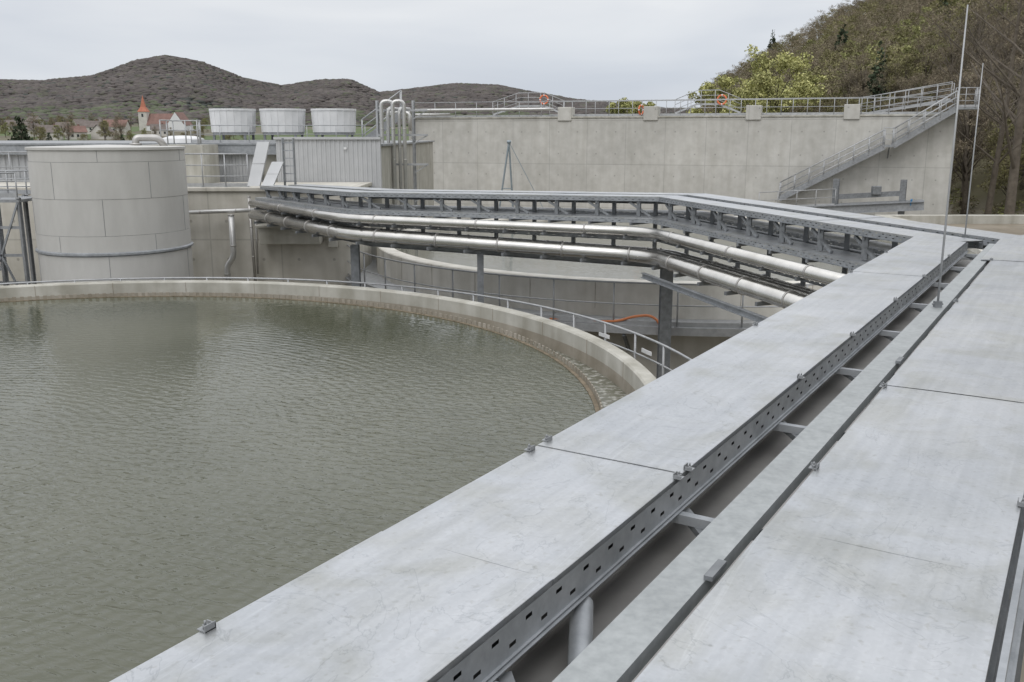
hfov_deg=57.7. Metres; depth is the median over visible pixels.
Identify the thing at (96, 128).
house
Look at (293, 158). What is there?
cable ladder
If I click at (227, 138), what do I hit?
leafing tree
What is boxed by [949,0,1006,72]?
bare tree
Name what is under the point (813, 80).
tree
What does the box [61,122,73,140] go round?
bare tree
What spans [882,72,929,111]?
bare tree
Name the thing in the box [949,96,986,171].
bare tree
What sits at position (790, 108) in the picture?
bare tree
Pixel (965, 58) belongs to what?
bare tree
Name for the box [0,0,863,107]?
sky
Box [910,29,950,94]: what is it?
leafing tree
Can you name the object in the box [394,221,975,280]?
water
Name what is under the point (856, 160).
stair
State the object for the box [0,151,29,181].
railing
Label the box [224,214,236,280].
pipe
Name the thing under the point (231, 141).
railing
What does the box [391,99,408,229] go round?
pipe
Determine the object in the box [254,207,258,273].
pipe
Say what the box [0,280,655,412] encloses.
round basin
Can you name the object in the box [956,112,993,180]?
bare tree
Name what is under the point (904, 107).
railing
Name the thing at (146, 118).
church
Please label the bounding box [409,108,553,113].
pipe
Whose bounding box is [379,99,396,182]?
pipe
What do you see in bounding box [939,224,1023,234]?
water
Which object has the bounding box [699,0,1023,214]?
hillside wood
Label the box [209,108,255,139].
cooling unit
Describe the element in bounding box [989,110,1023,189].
leafing tree
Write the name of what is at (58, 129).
leafing tree
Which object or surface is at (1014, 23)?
bare tree
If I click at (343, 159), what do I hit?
industrial hall
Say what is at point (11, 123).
leafing tree
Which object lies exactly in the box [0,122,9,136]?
leafing tree
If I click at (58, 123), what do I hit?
house
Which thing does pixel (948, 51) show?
bare tree
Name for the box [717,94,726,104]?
life ring
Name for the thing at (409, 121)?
pipe
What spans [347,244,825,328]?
railing
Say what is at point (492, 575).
cable tray
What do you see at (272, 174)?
cable riser
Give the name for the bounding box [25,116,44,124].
house
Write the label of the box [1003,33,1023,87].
bare tree
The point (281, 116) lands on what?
cooling unit
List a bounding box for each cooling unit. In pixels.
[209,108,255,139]
[259,108,305,139]
[311,108,355,136]
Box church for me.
[137,96,192,130]
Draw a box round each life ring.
[539,94,548,104]
[638,104,643,114]
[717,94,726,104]
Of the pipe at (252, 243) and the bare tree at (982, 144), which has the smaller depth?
the pipe at (252, 243)
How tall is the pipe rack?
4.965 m
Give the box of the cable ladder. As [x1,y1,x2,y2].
[281,138,296,184]
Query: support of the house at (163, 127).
on the ground
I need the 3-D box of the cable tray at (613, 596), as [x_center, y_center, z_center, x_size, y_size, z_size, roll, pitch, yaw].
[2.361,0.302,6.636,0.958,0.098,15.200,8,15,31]
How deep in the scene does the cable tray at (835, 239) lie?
20.52 m
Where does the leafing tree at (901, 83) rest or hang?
on the ground
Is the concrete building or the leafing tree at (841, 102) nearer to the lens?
the concrete building
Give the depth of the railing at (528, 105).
67.86 m
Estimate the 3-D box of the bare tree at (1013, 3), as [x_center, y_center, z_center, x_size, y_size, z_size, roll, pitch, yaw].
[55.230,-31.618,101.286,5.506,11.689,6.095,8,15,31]
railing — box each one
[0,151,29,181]
[0,277,691,375]
[159,119,201,144]
[185,153,248,186]
[190,125,365,142]
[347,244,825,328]
[415,96,946,116]
[493,92,564,114]
[549,97,932,114]
[674,90,741,113]
[859,83,954,112]
[866,81,952,111]
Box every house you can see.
[6,120,24,131]
[24,122,38,136]
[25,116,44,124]
[37,124,63,139]
[55,122,73,132]
[64,124,87,139]
[72,118,88,125]
[80,120,100,133]
[90,125,114,138]
[104,119,130,134]
[150,123,168,135]
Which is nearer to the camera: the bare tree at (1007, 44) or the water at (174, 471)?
the water at (174, 471)
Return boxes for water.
[0,297,594,681]
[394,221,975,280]
[496,331,626,408]
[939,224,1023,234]
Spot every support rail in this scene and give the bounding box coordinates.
[552,244,994,681]
[996,532,1023,681]
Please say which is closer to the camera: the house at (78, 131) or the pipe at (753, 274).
the pipe at (753, 274)
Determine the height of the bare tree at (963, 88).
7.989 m
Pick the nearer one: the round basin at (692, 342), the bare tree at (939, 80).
the round basin at (692, 342)
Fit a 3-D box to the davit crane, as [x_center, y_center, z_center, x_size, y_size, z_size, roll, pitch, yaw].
[0.621,-7.857,46.200,2.814,4.157,0.401,-1,13,-7]
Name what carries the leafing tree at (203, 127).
on the ground
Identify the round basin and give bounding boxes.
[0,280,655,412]
[345,215,981,376]
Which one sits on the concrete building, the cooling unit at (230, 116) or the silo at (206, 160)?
the silo at (206, 160)
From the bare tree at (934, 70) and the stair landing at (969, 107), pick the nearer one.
the stair landing at (969, 107)
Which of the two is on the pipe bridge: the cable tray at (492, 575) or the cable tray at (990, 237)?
the cable tray at (990, 237)
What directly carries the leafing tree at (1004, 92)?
on the ground
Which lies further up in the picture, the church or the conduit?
the church
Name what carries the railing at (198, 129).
on the silo at (206, 160)
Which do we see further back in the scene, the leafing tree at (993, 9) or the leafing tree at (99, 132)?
the leafing tree at (99, 132)
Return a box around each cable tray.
[110,237,968,681]
[255,197,872,269]
[260,185,982,248]
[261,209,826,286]
[288,184,1018,245]
[300,197,971,259]
[495,259,989,681]
[634,235,1023,681]
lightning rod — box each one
[932,5,968,306]
[961,63,983,237]
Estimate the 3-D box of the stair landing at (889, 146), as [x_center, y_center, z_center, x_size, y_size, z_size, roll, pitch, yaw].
[23.208,-12.202,57.294,0.827,1.884,1.431,4,13,19]
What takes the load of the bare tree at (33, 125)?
on the ground
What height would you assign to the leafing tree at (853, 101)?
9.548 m
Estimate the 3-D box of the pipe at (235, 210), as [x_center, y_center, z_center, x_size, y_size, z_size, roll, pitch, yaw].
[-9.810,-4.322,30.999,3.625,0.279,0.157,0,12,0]
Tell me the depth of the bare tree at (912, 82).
112.50 m
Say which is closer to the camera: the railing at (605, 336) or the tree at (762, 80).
the railing at (605, 336)
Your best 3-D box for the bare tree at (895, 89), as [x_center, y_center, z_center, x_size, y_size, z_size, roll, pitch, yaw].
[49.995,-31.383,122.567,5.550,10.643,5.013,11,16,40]
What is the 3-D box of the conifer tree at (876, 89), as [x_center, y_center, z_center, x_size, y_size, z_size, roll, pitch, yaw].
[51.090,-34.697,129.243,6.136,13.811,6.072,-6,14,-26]
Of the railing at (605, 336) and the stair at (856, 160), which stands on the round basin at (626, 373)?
the railing at (605, 336)
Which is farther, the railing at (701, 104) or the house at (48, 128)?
the house at (48, 128)
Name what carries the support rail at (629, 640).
attached to the cable tray at (883, 546)
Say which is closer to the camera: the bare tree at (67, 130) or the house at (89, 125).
the bare tree at (67, 130)
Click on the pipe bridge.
(668, 286)
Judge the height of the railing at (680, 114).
1.124 m
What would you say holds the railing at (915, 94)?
on the concrete tank
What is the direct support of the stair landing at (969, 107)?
attached to the stair at (924, 127)
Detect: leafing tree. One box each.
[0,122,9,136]
[8,122,16,132]
[29,126,47,140]
[51,125,64,140]
[76,134,88,140]
[95,121,111,140]
[99,122,113,138]
[191,121,204,137]
[225,135,238,139]
[809,92,841,111]
[837,96,853,110]
[838,95,873,111]
[875,49,936,111]
[877,65,918,109]
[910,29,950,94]
[915,43,949,99]
[919,49,957,106]
[939,47,968,85]
[948,10,982,64]
[971,0,1014,29]
[977,118,1023,194]
[981,71,1021,138]
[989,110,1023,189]
[990,127,1023,176]
[991,3,1016,20]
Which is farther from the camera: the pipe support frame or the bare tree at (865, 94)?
the bare tree at (865, 94)
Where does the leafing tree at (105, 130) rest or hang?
on the ground
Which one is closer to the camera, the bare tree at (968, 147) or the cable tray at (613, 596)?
the cable tray at (613, 596)
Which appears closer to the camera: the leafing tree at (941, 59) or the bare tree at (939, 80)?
the bare tree at (939, 80)
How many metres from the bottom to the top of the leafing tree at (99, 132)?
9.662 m
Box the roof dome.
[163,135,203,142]
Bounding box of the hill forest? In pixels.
[0,55,696,126]
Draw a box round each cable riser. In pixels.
[247,142,269,185]
[261,162,283,185]
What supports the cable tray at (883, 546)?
on the pipe rack
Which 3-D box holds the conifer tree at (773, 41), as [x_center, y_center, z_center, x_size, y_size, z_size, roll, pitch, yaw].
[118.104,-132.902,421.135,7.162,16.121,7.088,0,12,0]
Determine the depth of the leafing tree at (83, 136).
299.40 m
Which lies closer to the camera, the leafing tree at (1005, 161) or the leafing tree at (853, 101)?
the leafing tree at (1005, 161)
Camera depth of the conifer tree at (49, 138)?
214.66 m
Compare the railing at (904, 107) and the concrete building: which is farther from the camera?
the railing at (904, 107)
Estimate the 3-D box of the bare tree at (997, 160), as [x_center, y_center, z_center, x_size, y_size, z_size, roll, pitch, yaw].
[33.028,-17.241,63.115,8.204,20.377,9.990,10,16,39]
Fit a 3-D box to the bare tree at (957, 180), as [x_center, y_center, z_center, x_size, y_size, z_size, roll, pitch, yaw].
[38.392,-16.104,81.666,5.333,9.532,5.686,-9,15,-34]
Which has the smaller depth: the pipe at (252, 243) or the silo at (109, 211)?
the silo at (109, 211)
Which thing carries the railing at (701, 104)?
on the concrete tank
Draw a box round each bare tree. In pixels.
[27,113,38,137]
[61,118,73,136]
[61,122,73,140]
[110,132,120,140]
[111,116,130,139]
[786,91,819,112]
[786,102,811,112]
[826,55,867,110]
[839,85,877,111]
[840,50,881,100]
[870,62,914,110]
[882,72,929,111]
[892,76,930,111]
[892,100,914,111]
[909,35,948,109]
[912,73,953,111]
[916,0,1023,214]
[918,18,972,86]
[922,68,958,110]
[928,107,988,187]
[929,0,1023,214]
[938,56,1019,214]
[939,69,1014,205]
[946,72,985,128]
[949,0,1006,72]
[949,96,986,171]
[952,39,989,103]
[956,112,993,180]
[964,18,1023,115]
[967,29,1023,96]
[969,57,1002,134]
[979,0,1022,38]
[979,54,1023,146]
[991,14,1023,71]
[992,1,1023,58]
[998,8,1023,68]
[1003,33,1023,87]
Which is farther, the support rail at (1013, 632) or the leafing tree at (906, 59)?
the leafing tree at (906, 59)
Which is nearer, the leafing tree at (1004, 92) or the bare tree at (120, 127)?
the leafing tree at (1004, 92)
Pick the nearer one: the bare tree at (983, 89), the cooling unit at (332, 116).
the cooling unit at (332, 116)
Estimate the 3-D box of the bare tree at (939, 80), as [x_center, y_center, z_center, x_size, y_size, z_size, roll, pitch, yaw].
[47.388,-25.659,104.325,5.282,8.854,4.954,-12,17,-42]
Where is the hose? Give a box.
[550,314,657,322]
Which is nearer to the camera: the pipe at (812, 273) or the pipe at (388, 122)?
the pipe at (812, 273)
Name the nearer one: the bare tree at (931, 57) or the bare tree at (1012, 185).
the bare tree at (1012, 185)
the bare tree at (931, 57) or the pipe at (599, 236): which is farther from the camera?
the bare tree at (931, 57)
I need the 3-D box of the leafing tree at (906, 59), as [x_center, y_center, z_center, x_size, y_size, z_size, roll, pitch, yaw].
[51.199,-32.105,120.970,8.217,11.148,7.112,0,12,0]
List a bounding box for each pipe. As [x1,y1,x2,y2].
[189,208,265,213]
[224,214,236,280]
[247,196,256,280]
[248,200,845,284]
[248,210,806,308]
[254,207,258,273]
[262,210,811,295]
[276,212,816,292]
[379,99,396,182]
[386,107,398,142]
[386,111,411,140]
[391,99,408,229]
[397,107,410,229]
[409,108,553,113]
[411,113,449,140]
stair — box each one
[361,90,401,136]
[778,129,885,200]
[891,90,957,147]
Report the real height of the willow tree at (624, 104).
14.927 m
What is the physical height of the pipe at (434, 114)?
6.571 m
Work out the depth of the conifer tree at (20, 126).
89.52 m
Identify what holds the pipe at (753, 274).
on the pipe bridge
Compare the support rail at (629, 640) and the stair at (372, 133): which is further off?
the stair at (372, 133)
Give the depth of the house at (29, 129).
455.11 m
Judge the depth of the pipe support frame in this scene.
38.77 m
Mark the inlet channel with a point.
(981, 219)
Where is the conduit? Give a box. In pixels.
[567,596,592,665]
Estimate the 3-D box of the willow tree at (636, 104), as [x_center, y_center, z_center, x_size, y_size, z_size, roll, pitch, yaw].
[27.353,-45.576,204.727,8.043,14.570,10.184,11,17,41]
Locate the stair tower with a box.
[0,170,36,285]
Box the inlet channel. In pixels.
[875,215,1023,235]
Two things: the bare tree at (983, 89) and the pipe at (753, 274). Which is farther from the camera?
the bare tree at (983, 89)
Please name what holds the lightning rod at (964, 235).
attached to the cable tray at (850, 227)
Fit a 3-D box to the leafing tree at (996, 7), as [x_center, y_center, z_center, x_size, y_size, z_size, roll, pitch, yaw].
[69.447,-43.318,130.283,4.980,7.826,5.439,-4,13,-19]
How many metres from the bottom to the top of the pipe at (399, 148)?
7.159 m
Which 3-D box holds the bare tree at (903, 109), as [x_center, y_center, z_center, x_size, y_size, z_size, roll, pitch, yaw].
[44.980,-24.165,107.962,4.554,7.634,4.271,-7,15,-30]
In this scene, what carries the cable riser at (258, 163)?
on the concrete building
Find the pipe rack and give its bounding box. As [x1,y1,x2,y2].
[494,254,1023,681]
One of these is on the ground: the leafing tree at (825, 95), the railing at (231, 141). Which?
the leafing tree at (825, 95)
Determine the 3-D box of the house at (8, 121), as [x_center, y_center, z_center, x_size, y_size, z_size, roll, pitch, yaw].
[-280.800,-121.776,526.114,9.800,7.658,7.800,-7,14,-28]
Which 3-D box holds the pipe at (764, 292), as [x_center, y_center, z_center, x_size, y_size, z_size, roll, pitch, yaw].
[-0.168,-2.265,22.374,4.252,0.616,22.720,-10,16,-39]
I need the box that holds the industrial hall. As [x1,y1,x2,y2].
[0,137,434,259]
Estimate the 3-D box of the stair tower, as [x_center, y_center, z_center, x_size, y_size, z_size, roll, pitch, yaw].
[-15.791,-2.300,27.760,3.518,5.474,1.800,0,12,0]
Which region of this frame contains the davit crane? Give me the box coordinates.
[499,140,542,206]
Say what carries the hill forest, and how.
on the ground
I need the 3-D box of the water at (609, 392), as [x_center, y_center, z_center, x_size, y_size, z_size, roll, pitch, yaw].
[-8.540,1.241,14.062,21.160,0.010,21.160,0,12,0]
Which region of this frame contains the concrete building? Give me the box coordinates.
[0,182,371,285]
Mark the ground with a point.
(974, 192)
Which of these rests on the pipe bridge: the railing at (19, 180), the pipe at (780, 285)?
the pipe at (780, 285)
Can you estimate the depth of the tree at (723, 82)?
144.00 m
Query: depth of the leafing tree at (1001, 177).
70.47 m
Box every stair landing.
[882,127,896,157]
[949,87,979,109]
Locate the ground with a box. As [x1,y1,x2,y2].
[0,0,1023,681]
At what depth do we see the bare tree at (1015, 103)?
79.37 m
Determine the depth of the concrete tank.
62.04 m
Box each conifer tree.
[7,115,33,140]
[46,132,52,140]
[766,30,776,56]
[864,40,894,111]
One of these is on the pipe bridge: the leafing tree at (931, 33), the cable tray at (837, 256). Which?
the cable tray at (837, 256)
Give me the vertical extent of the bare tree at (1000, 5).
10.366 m
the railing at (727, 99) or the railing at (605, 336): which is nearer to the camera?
the railing at (605, 336)
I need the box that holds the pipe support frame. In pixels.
[375,100,428,216]
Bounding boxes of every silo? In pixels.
[25,134,193,283]
[155,144,219,182]
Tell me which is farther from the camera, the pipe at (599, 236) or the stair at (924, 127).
the stair at (924, 127)
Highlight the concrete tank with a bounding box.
[407,104,955,218]
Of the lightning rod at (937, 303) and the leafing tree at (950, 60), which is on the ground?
the leafing tree at (950, 60)
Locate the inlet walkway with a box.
[734,179,923,215]
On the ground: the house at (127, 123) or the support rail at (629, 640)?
the house at (127, 123)
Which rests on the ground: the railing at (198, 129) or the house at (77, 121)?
the house at (77, 121)
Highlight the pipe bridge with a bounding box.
[254,190,988,378]
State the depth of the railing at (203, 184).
31.33 m
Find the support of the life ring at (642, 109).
hanging from the railing at (680, 114)
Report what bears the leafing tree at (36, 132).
on the ground
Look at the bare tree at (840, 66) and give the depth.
139.87 m
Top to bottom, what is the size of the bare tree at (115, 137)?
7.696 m
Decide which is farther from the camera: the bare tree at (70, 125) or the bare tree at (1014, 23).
the bare tree at (70, 125)
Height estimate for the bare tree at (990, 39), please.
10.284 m
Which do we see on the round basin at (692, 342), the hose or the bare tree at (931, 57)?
the hose
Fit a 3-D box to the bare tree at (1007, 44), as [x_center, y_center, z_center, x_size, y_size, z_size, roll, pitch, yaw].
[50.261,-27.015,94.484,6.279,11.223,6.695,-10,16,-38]
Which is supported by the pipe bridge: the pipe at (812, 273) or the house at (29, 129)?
the pipe at (812, 273)
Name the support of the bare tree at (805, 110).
on the ground
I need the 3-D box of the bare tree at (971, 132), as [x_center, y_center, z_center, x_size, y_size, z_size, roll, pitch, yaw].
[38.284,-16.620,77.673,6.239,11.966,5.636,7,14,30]
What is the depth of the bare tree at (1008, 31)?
104.62 m
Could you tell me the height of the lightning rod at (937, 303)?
2.414 m
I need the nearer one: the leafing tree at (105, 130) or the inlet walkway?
the inlet walkway
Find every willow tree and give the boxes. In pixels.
[606,97,633,113]
[628,101,655,113]
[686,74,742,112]
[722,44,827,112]
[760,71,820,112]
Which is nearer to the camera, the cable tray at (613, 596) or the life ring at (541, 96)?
the cable tray at (613, 596)
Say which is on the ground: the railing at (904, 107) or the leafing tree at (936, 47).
the leafing tree at (936, 47)
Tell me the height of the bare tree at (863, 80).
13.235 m
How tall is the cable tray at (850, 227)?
0.319 m

